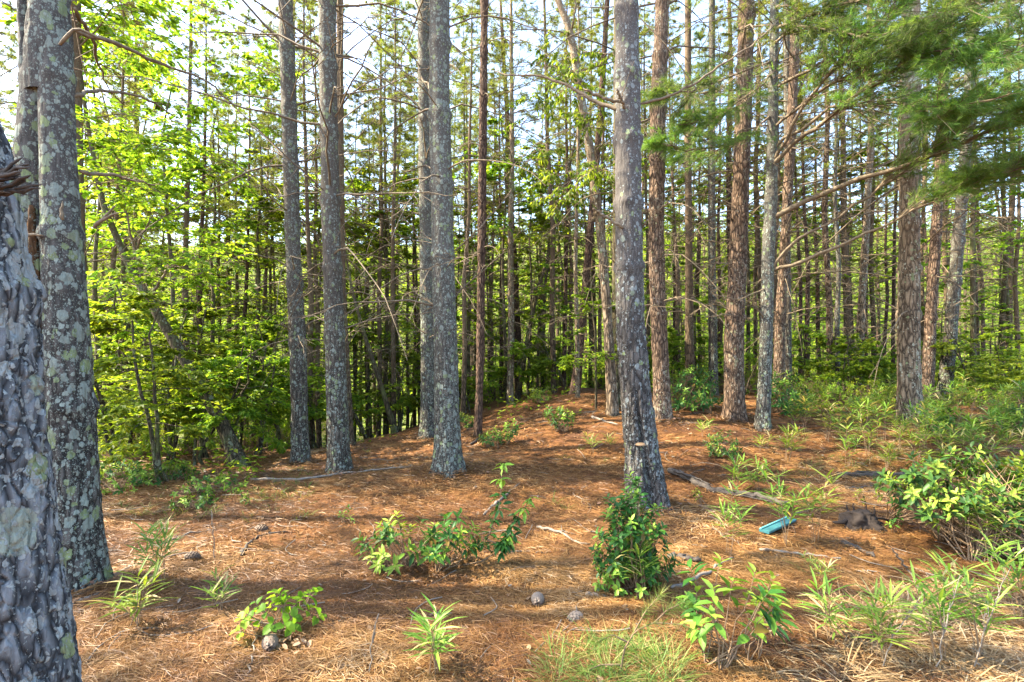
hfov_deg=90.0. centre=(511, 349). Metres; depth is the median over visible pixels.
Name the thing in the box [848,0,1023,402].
pine tree
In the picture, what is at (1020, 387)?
cane seedling
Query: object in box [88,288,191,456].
broadleaf sapling
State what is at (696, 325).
broadleaf sapling
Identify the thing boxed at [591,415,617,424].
fallen branch
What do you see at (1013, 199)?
pine tree
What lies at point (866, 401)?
cane seedling
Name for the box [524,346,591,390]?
thicket bush
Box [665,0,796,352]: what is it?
pine tree
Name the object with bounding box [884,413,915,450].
cane seedling
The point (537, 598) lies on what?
pine cone
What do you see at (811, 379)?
thicket bush
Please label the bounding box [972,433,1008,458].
cane seedling
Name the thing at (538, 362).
broadleaf sapling
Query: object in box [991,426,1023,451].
cane seedling
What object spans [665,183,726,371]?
broadleaf tree
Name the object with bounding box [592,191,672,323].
broadleaf tree
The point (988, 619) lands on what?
dry stalk
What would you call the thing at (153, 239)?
pine tree
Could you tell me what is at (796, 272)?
pine tree
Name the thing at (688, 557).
fallen branch
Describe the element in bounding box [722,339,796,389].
thicket bush
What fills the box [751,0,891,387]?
pine tree
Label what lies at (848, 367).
broadleaf sapling
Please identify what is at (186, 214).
pine tree
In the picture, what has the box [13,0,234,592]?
pine tree
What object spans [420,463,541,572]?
laurel shrub
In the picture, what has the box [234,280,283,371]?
broadleaf tree
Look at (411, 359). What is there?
broadleaf sapling
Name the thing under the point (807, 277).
pine tree
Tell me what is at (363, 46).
sky
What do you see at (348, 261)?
broadleaf tree
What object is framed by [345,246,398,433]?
dead tree
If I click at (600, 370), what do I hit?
thicket bush
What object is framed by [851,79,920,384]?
pine tree
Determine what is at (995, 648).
grass
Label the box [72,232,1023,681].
forest floor
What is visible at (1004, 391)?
cane seedling
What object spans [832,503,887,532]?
rotten stump
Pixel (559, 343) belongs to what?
broadleaf sapling
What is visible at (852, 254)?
broadleaf tree
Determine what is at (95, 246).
broadleaf tree
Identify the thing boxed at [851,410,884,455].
cane seedling
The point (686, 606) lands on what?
leafy sprig
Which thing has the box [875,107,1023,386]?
broadleaf tree
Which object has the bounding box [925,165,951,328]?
pine tree
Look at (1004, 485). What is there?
cane seedling
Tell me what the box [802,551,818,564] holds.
cane seedling
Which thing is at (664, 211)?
pine tree
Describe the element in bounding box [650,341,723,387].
thicket bush
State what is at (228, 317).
broadleaf tree
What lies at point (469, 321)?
pine tree
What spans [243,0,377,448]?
pine tree
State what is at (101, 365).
broadleaf sapling
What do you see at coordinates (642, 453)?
pine tree
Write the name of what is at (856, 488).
fallen branch
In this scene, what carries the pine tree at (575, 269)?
on the forest floor
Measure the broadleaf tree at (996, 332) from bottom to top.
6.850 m
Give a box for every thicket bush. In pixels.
[97,419,166,449]
[98,430,142,460]
[113,422,193,457]
[163,421,221,454]
[213,420,270,450]
[238,416,289,446]
[255,415,290,448]
[267,421,315,447]
[286,419,325,434]
[459,366,504,406]
[483,384,504,400]
[523,352,567,388]
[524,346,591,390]
[581,365,605,387]
[589,367,605,388]
[649,358,696,393]
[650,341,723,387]
[695,352,746,391]
[718,356,772,394]
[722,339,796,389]
[771,364,826,389]
[793,369,845,400]
[809,373,862,407]
[811,361,878,391]
[834,375,893,406]
[854,378,896,411]
[877,347,896,383]
[890,361,960,399]
[935,358,980,391]
[953,367,1019,403]
[959,379,1023,410]
[996,364,1023,402]
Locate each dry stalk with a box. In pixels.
[209,509,214,556]
[369,613,378,672]
[882,594,923,665]
[935,575,962,669]
[973,565,1011,669]
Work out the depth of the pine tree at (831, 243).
32.88 m
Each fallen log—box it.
[667,468,789,506]
[836,470,904,477]
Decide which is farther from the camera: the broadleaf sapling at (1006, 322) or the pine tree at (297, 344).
the broadleaf sapling at (1006, 322)
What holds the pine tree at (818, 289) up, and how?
on the forest floor
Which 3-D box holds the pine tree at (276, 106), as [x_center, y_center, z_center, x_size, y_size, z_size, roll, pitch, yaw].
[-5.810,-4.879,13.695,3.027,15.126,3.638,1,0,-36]
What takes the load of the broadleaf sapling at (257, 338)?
on the forest floor
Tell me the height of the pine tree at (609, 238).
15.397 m
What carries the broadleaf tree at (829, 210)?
on the forest floor
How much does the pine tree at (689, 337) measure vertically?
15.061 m
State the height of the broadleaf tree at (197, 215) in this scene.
8.688 m
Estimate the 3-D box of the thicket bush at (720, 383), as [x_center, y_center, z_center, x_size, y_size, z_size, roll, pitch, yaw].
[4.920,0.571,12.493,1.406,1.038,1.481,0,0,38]
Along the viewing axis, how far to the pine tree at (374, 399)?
18.54 m
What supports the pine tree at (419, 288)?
on the forest floor
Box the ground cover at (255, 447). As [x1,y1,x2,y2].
[98,367,1023,486]
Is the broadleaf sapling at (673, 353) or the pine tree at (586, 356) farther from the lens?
the pine tree at (586, 356)
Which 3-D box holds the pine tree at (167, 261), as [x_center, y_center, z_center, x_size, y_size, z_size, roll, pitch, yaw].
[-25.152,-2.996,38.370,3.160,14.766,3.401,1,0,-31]
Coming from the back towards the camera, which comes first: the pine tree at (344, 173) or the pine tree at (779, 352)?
the pine tree at (344, 173)
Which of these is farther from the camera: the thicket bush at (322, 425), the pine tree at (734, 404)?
the thicket bush at (322, 425)
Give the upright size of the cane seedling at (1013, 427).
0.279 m
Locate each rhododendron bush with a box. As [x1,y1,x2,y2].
[670,364,723,412]
[755,372,816,414]
[898,404,995,445]
[976,402,1023,433]
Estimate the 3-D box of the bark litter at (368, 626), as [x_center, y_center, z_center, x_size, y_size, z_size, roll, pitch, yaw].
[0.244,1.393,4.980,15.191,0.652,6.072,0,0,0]
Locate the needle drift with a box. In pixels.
[71,400,968,609]
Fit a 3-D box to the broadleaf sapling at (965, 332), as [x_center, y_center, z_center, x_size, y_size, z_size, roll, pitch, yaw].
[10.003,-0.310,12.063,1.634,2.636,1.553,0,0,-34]
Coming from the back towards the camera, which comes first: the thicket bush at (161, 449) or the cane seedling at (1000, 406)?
the thicket bush at (161, 449)
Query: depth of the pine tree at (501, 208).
13.98 m
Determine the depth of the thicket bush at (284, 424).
14.98 m
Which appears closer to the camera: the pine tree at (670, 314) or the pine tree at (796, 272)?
the pine tree at (796, 272)
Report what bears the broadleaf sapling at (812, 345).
on the forest floor
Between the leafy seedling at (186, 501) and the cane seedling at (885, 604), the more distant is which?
the leafy seedling at (186, 501)
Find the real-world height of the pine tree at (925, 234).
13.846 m
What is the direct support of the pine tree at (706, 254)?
on the forest floor
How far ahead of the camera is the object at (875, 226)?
16.44 m
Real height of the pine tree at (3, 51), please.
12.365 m
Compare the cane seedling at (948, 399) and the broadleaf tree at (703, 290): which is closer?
the cane seedling at (948, 399)
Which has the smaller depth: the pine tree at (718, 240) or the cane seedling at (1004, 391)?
the cane seedling at (1004, 391)
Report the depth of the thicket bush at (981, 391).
9.90 m
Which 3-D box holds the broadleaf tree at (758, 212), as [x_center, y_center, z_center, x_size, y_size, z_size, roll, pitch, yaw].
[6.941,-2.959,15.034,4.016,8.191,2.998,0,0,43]
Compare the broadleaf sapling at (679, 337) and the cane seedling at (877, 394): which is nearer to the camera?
the cane seedling at (877, 394)
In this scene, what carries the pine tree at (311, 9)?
on the forest floor
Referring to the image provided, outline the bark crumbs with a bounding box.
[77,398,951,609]
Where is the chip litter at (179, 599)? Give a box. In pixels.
[158,438,995,681]
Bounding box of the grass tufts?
[102,409,1023,679]
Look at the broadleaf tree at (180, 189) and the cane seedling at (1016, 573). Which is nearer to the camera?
the cane seedling at (1016, 573)
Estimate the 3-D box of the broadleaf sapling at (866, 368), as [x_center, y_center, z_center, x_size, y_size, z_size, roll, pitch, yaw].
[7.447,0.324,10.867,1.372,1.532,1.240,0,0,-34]
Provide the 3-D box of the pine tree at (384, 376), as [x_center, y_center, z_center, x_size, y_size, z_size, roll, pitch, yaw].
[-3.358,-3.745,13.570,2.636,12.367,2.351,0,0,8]
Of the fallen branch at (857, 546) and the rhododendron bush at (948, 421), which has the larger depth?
the rhododendron bush at (948, 421)
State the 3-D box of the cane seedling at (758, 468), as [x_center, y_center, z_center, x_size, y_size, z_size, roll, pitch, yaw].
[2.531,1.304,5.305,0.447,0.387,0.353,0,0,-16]
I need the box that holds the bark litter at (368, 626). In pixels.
[85,421,1020,681]
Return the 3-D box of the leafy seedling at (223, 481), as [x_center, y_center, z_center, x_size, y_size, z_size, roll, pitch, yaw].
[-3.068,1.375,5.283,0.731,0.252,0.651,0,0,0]
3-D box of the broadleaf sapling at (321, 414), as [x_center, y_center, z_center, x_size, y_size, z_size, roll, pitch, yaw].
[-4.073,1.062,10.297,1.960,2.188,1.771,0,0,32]
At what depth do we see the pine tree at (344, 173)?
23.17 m
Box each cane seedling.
[80,555,173,625]
[124,516,186,582]
[190,563,241,613]
[402,594,467,674]
[581,431,600,452]
[599,432,616,447]
[697,418,717,431]
[704,477,757,555]
[721,452,753,488]
[741,454,777,490]
[753,431,777,449]
[753,463,811,543]
[776,423,805,461]
[781,398,800,430]
[786,467,848,542]
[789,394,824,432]
[794,566,868,643]
[800,380,826,410]
[801,392,818,415]
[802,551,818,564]
[807,401,843,441]
[811,558,837,581]
[818,386,834,402]
[824,383,838,400]
[829,413,864,445]
[835,404,858,425]
[835,421,865,466]
[845,396,879,436]
[846,396,863,422]
[846,575,929,660]
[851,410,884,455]
[864,385,885,405]
[865,387,883,413]
[866,402,898,440]
[869,373,896,408]
[877,441,899,469]
[881,397,895,412]
[884,368,896,384]
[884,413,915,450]
[885,560,974,660]
[898,416,935,467]
[901,398,958,449]
[913,547,978,599]
[922,384,938,411]
[922,399,946,425]
[923,443,961,464]
[924,393,948,410]
[926,399,952,415]
[926,415,959,461]
[929,546,1023,662]
[931,392,962,416]
[939,370,973,408]
[944,423,984,451]
[946,400,970,432]
[948,378,978,414]
[954,415,992,447]
[956,475,1023,563]
[957,411,992,436]
[960,375,990,403]
[961,383,985,412]
[970,528,1023,621]
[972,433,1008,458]
[973,407,1018,449]
[978,389,1018,432]
[981,460,1023,538]
[990,382,1017,411]
[991,373,1011,393]
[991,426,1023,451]
[994,428,1023,452]
[997,395,1016,409]
[1004,421,1020,432]
[1006,379,1023,403]
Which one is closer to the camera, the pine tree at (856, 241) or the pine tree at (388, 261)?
the pine tree at (388, 261)
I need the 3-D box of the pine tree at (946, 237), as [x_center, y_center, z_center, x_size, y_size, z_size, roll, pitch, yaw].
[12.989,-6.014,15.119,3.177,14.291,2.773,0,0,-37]
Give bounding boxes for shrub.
[100,459,169,494]
[142,458,204,481]
[350,510,442,575]
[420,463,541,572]
[459,411,473,428]
[478,425,508,447]
[502,418,519,443]
[527,386,552,403]
[542,404,575,431]
[588,471,681,599]
[605,532,664,600]
[675,552,799,669]
[702,428,743,457]
[735,570,792,661]
[871,441,1023,562]
[963,470,1023,544]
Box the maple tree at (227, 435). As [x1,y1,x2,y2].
[0,0,313,466]
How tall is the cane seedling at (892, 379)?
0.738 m
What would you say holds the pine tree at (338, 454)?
on the forest floor
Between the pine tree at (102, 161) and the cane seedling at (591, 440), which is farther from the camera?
the pine tree at (102, 161)
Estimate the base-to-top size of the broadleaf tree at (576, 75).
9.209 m
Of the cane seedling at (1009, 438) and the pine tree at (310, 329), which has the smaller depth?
the cane seedling at (1009, 438)
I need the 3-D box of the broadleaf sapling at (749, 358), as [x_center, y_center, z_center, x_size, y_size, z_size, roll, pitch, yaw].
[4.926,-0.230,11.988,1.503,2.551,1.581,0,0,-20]
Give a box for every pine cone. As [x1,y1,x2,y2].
[184,551,200,560]
[254,524,267,531]
[261,633,278,651]
[531,592,543,606]
[566,610,582,621]
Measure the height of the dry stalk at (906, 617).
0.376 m
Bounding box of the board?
[759,517,795,533]
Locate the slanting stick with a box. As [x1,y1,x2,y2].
[891,548,917,589]
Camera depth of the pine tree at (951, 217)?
21.05 m
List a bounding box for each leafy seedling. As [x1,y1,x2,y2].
[151,491,218,513]
[169,474,249,498]
[229,586,326,640]
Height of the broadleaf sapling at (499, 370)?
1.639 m
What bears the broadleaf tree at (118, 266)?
on the forest floor
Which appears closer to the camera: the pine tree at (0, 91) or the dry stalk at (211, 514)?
the dry stalk at (211, 514)
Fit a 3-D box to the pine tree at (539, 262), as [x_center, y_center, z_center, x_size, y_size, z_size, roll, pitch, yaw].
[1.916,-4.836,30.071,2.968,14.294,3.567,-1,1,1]
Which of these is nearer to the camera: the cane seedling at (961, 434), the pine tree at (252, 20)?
the cane seedling at (961, 434)
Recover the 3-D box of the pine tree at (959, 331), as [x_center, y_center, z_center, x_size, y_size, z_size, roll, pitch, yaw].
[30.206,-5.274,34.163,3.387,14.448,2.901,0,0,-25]
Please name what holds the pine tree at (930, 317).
on the forest floor
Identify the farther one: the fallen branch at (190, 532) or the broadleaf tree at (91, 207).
the broadleaf tree at (91, 207)
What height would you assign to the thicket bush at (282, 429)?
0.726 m
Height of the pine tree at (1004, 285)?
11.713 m
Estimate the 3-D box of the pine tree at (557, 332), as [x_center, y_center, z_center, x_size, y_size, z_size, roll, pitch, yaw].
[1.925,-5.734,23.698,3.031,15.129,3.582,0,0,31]
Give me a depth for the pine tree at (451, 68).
15.96 m
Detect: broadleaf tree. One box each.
[8,77,201,454]
[83,129,174,338]
[84,109,193,348]
[84,117,225,376]
[85,83,180,439]
[87,91,242,440]
[89,247,166,328]
[89,258,142,357]
[100,227,194,444]
[104,114,280,447]
[135,113,287,450]
[142,122,283,421]
[180,129,322,432]
[190,144,324,448]
[191,254,255,377]
[194,282,223,413]
[229,206,356,371]
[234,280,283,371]
[235,167,395,359]
[273,206,375,441]
[278,256,324,372]
[285,166,413,335]
[311,132,420,433]
[320,177,419,437]
[321,116,420,430]
[321,217,420,435]
[322,242,405,380]
[357,272,411,433]
[372,167,459,424]
[396,256,460,425]
[403,120,528,391]
[453,106,556,397]
[453,117,571,401]
[453,154,528,398]
[453,199,497,363]
[453,209,498,349]
[455,215,506,359]
[457,206,518,370]
[472,226,535,354]
[485,175,573,395]
[494,192,571,386]
[499,0,646,416]
[502,104,611,389]
[505,267,529,341]
[506,132,579,400]
[514,125,645,387]
[520,287,536,389]
[522,194,596,385]
[522,205,597,372]
[529,240,579,373]
[559,266,588,365]
[582,110,706,378]
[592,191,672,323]
[643,216,706,332]
[644,150,731,344]
[644,230,706,371]
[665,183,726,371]
[680,137,822,374]
[684,145,794,363]
[696,277,707,335]
[702,210,798,375]
[707,166,832,310]
[721,135,832,308]
[744,281,758,350]
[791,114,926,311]
[791,125,897,378]
[791,186,860,336]
[791,282,825,353]
[794,171,896,378]
[810,286,834,356]
[820,214,898,355]
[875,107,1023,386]
[921,144,1023,375]
[924,200,986,355]
[956,189,1023,353]
[958,235,1023,330]
[980,279,1023,342]
[985,299,1023,348]
[988,224,1023,327]
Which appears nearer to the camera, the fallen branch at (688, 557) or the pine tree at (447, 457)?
the fallen branch at (688, 557)
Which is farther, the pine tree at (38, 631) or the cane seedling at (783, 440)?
the cane seedling at (783, 440)
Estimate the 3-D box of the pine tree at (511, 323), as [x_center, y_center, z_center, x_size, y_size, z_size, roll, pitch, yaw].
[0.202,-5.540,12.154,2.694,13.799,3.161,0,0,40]
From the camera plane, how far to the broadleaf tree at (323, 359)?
16.76 m
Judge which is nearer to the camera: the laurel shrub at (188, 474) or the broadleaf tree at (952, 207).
the laurel shrub at (188, 474)
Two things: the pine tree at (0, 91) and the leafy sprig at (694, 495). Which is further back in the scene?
the pine tree at (0, 91)
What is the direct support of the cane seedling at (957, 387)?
on the forest floor
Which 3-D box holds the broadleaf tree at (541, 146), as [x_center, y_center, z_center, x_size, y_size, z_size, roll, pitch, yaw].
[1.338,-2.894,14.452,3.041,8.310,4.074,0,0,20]
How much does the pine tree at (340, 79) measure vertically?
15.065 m
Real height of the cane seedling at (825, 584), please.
0.348 m
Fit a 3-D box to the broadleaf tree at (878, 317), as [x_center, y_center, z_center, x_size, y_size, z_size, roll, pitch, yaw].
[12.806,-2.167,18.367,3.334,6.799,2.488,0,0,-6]
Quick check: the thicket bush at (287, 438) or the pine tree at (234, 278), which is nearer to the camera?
the thicket bush at (287, 438)
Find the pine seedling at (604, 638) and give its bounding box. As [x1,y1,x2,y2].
[565,581,699,681]
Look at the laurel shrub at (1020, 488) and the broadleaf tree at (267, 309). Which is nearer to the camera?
the laurel shrub at (1020, 488)
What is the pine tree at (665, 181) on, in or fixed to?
on the forest floor
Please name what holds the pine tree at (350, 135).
on the forest floor
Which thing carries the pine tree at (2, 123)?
on the forest floor
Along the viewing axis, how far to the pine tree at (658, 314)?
7.84 m
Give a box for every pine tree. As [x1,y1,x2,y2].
[0,0,18,151]
[0,0,170,353]
[0,8,17,143]
[0,39,13,150]
[0,102,11,147]
[0,121,82,681]
[1,51,105,299]
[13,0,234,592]
[74,0,515,474]
[83,95,129,344]
[84,0,173,430]
[84,4,172,417]
[86,0,193,440]
[86,108,126,385]
[87,0,252,450]
[87,47,166,352]
[88,1,192,371]
[97,0,469,464]
[108,86,171,331]
[142,148,181,398]
[143,0,260,446]
[160,218,182,303]
[165,221,193,314]
[176,57,255,447]
[180,0,451,445]
[189,21,278,435]
[190,195,226,340]
[191,7,301,442]
[195,77,254,340]
[216,217,251,329]
[221,19,305,446]
[229,109,286,442]
[230,0,350,433]
[230,49,305,431]
[238,0,353,393]
[238,182,278,358]
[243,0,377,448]
[249,111,301,436]
[250,0,703,477]
[265,7,378,446]
[268,0,364,447]
[273,0,578,439]
[276,237,286,370]
[283,180,323,404]
[301,85,355,366]
[313,68,410,438]
[320,0,419,423]
[321,80,389,426]
[344,0,418,436]
[345,0,420,435]
[350,81,405,434]
[361,14,419,427]
[369,162,404,378]
[377,0,489,364]
[378,0,477,371]
[381,77,419,428]
[389,50,420,426]
[401,243,420,377]
[407,0,509,417]
[426,0,550,438]
[450,12,506,403]
[450,60,473,367]
[451,56,494,392]
[453,102,497,384]
[455,68,507,382]
[456,0,574,404]
[458,36,528,400]
[459,0,732,406]
[465,0,578,393]
[467,38,535,399]
[487,0,785,421]
[492,0,776,512]
[495,138,539,358]
[496,0,610,393]
[515,0,612,396]
[517,58,560,370]
[517,129,561,364]
[523,149,561,352]
[524,0,612,387]
[533,71,582,381]
[535,12,611,386]
[556,0,613,388]
[557,0,612,383]
[568,0,609,394]
[572,167,597,385]
[579,56,644,384]
[586,145,612,322]
[593,17,664,346]
[595,0,855,396]
[597,0,870,422]
[605,195,611,284]
[606,0,684,377]
[608,21,672,308]
[641,0,811,395]
[641,0,1023,432]
[641,2,723,384]
[641,62,701,321]
[641,75,681,324]
[644,97,706,364]
[648,38,725,384]
[664,27,726,372]
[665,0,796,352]
[665,179,684,323]
[666,0,930,401]
[668,87,723,341]
[680,4,761,387]
[682,151,721,376]
[685,0,897,403]
[695,1,831,352]
[700,204,723,327]
[702,113,754,340]
[721,0,792,376]
[725,2,829,377]
[745,0,1012,423]
[750,4,822,355]
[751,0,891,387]
[757,0,858,385]
[761,49,857,373]
[778,41,854,385]
[778,109,813,338]
[780,2,897,380]
[791,166,812,373]
[793,0,892,392]
[799,2,928,394]
[812,216,835,363]
[814,185,855,331]
[820,0,921,379]
[820,26,924,369]
[832,185,859,313]
[834,76,897,353]
[841,243,858,327]
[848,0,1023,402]
[851,7,931,384]
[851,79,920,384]
[851,102,898,354]
[858,0,1023,403]
[863,0,1023,216]
[873,6,991,359]
[874,82,929,373]
[892,0,1011,350]
[893,82,965,332]
[922,3,1023,385]
[924,75,995,361]
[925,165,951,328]
[940,205,983,366]
[942,82,1021,355]
[943,71,1022,384]
[953,143,997,362]
[958,0,1023,376]
[961,204,994,330]
[962,0,1023,377]
[966,0,1023,388]
[979,9,1023,318]
[981,219,998,332]
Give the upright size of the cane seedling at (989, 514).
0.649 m
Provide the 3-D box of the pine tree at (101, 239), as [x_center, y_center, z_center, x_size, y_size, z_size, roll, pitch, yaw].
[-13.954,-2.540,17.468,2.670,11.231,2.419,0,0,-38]
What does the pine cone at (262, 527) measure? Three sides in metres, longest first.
0.110 x 0.080 x 0.080 m
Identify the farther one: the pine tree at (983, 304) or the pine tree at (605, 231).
the pine tree at (605, 231)
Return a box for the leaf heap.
[276,632,315,653]
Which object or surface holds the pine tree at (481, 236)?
on the forest floor
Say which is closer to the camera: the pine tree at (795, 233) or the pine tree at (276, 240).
the pine tree at (276, 240)
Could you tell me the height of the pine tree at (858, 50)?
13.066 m
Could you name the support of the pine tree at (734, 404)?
on the forest floor
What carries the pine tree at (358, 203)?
on the forest floor
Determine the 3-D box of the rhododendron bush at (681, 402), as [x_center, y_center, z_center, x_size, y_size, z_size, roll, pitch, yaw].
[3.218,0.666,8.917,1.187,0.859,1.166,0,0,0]
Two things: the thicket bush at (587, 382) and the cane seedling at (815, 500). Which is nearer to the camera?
the cane seedling at (815, 500)
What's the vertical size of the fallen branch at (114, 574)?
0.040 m
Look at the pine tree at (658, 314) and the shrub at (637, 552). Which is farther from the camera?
the pine tree at (658, 314)
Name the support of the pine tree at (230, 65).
on the forest floor
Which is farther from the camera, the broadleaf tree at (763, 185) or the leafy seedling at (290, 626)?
the broadleaf tree at (763, 185)
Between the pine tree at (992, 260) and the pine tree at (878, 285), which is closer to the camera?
the pine tree at (878, 285)
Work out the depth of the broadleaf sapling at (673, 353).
12.41 m
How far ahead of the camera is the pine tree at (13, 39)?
15.19 m
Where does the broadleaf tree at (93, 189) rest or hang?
on the forest floor
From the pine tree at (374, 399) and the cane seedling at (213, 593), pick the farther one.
the pine tree at (374, 399)
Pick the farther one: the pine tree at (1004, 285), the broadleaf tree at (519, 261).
the broadleaf tree at (519, 261)
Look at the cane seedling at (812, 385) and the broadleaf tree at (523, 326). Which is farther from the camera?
the broadleaf tree at (523, 326)
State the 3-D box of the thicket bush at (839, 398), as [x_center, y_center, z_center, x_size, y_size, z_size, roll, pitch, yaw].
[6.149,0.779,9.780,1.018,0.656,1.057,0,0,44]
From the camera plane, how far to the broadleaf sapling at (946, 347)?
9.46 m
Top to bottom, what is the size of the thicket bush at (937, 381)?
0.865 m
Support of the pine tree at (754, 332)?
on the forest floor
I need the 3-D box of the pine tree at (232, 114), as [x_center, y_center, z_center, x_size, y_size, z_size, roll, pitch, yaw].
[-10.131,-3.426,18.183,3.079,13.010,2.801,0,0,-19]
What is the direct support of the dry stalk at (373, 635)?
on the forest floor
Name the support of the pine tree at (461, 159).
on the forest floor
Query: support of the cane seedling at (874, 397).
on the forest floor
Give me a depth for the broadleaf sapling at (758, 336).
22.06 m
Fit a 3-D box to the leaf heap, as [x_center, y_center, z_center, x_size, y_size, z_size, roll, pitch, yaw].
[-1.104,1.484,2.615,0.225,0.055,0.199,0,0,27]
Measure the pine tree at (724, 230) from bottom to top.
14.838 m
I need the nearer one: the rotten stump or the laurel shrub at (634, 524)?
the laurel shrub at (634, 524)
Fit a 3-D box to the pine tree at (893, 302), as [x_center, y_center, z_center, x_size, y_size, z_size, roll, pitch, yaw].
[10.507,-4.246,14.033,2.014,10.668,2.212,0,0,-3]
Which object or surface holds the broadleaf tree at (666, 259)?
on the forest floor
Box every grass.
[520,613,722,681]
[625,422,1023,681]
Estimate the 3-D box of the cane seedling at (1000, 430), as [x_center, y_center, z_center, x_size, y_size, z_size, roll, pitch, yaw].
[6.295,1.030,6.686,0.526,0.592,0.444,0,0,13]
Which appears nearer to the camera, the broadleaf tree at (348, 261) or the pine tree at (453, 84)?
the broadleaf tree at (348, 261)
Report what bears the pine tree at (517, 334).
on the forest floor
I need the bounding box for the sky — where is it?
[0,0,1023,245]
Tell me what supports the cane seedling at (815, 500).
on the forest floor
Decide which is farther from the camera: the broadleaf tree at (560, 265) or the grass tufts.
the broadleaf tree at (560, 265)
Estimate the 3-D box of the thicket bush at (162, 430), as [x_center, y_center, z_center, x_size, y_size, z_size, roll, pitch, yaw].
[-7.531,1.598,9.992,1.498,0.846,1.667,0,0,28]
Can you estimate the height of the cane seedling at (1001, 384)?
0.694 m
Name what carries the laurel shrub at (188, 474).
on the forest floor
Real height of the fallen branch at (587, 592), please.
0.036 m
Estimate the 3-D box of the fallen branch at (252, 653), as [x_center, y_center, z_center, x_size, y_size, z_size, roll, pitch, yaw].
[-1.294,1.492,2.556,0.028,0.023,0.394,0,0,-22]
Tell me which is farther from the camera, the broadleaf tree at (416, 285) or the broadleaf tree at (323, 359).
the broadleaf tree at (323, 359)
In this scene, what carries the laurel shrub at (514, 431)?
on the forest floor
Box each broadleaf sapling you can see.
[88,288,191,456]
[89,285,238,481]
[91,299,196,431]
[92,336,186,470]
[93,336,168,436]
[94,313,239,461]
[102,299,289,457]
[160,371,286,465]
[161,325,290,454]
[176,315,325,454]
[193,327,290,445]
[208,335,321,454]
[254,357,360,448]
[274,296,359,402]
[313,370,383,439]
[314,394,372,442]
[321,327,383,440]
[352,361,405,425]
[357,350,418,433]
[357,360,420,435]
[401,383,417,426]
[404,349,475,412]
[411,355,473,394]
[418,337,488,398]
[468,339,539,403]
[473,314,517,400]
[506,303,559,388]
[514,337,558,392]
[527,331,585,392]
[539,308,588,386]
[553,264,618,409]
[593,327,676,393]
[646,334,679,371]
[649,323,707,377]
[668,279,723,386]
[694,309,758,374]
[744,303,758,370]
[744,304,797,353]
[772,317,846,393]
[792,295,821,360]
[793,336,875,385]
[803,327,887,395]
[817,331,896,396]
[823,335,896,399]
[889,341,957,391]
[892,280,984,372]
[895,274,997,361]
[931,325,1007,405]
[955,288,1023,388]
[957,323,1023,384]
[978,337,1023,404]
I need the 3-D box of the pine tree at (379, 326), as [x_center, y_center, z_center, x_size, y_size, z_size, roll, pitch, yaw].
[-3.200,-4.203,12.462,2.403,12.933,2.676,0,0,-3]
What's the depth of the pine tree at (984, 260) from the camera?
41.14 m
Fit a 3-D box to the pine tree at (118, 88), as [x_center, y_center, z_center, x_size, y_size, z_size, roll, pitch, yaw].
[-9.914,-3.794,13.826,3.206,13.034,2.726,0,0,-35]
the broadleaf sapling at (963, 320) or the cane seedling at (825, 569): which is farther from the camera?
the broadleaf sapling at (963, 320)
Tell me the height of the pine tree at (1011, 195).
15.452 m
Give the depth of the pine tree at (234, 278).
37.33 m
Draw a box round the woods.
[87,212,1023,408]
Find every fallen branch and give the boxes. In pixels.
[73,560,142,596]
[73,592,99,603]
[164,529,213,542]
[239,531,283,555]
[247,632,258,673]
[250,465,411,480]
[483,483,519,514]
[536,526,589,543]
[585,591,610,597]
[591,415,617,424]
[667,552,700,561]
[670,557,733,588]
[759,548,840,558]
[839,540,874,557]
[842,485,873,489]
[847,570,880,572]
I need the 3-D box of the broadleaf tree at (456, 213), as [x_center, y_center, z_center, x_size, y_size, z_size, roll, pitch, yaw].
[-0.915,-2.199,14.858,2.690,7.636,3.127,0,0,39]
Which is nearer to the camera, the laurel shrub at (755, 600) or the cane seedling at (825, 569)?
the laurel shrub at (755, 600)
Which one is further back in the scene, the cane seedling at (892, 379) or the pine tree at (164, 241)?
the pine tree at (164, 241)
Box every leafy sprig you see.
[240,489,251,504]
[337,504,354,523]
[677,591,699,611]
[690,487,702,504]
[852,488,865,503]
[885,511,903,532]
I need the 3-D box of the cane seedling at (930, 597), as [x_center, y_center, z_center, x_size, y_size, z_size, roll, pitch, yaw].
[1.993,1.279,2.452,0.354,0.445,0.341,0,0,-44]
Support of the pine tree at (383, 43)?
on the forest floor
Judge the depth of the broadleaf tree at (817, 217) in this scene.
13.69 m
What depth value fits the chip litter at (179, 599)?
3.58 m
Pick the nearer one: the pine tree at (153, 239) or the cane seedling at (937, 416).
the cane seedling at (937, 416)
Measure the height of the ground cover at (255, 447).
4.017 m
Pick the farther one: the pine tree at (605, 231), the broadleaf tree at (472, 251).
the pine tree at (605, 231)
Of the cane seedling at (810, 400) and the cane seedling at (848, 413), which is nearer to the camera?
the cane seedling at (848, 413)
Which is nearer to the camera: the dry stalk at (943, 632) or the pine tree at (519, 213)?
the dry stalk at (943, 632)
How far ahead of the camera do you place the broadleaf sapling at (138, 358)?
9.11 m
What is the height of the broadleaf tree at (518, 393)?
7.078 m
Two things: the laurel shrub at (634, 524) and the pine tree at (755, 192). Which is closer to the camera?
the laurel shrub at (634, 524)
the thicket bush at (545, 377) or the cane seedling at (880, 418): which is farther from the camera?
the thicket bush at (545, 377)
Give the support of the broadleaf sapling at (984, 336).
on the forest floor
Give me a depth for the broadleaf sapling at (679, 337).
12.51 m
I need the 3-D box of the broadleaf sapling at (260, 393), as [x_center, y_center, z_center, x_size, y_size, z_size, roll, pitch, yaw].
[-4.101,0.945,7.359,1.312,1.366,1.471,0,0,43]

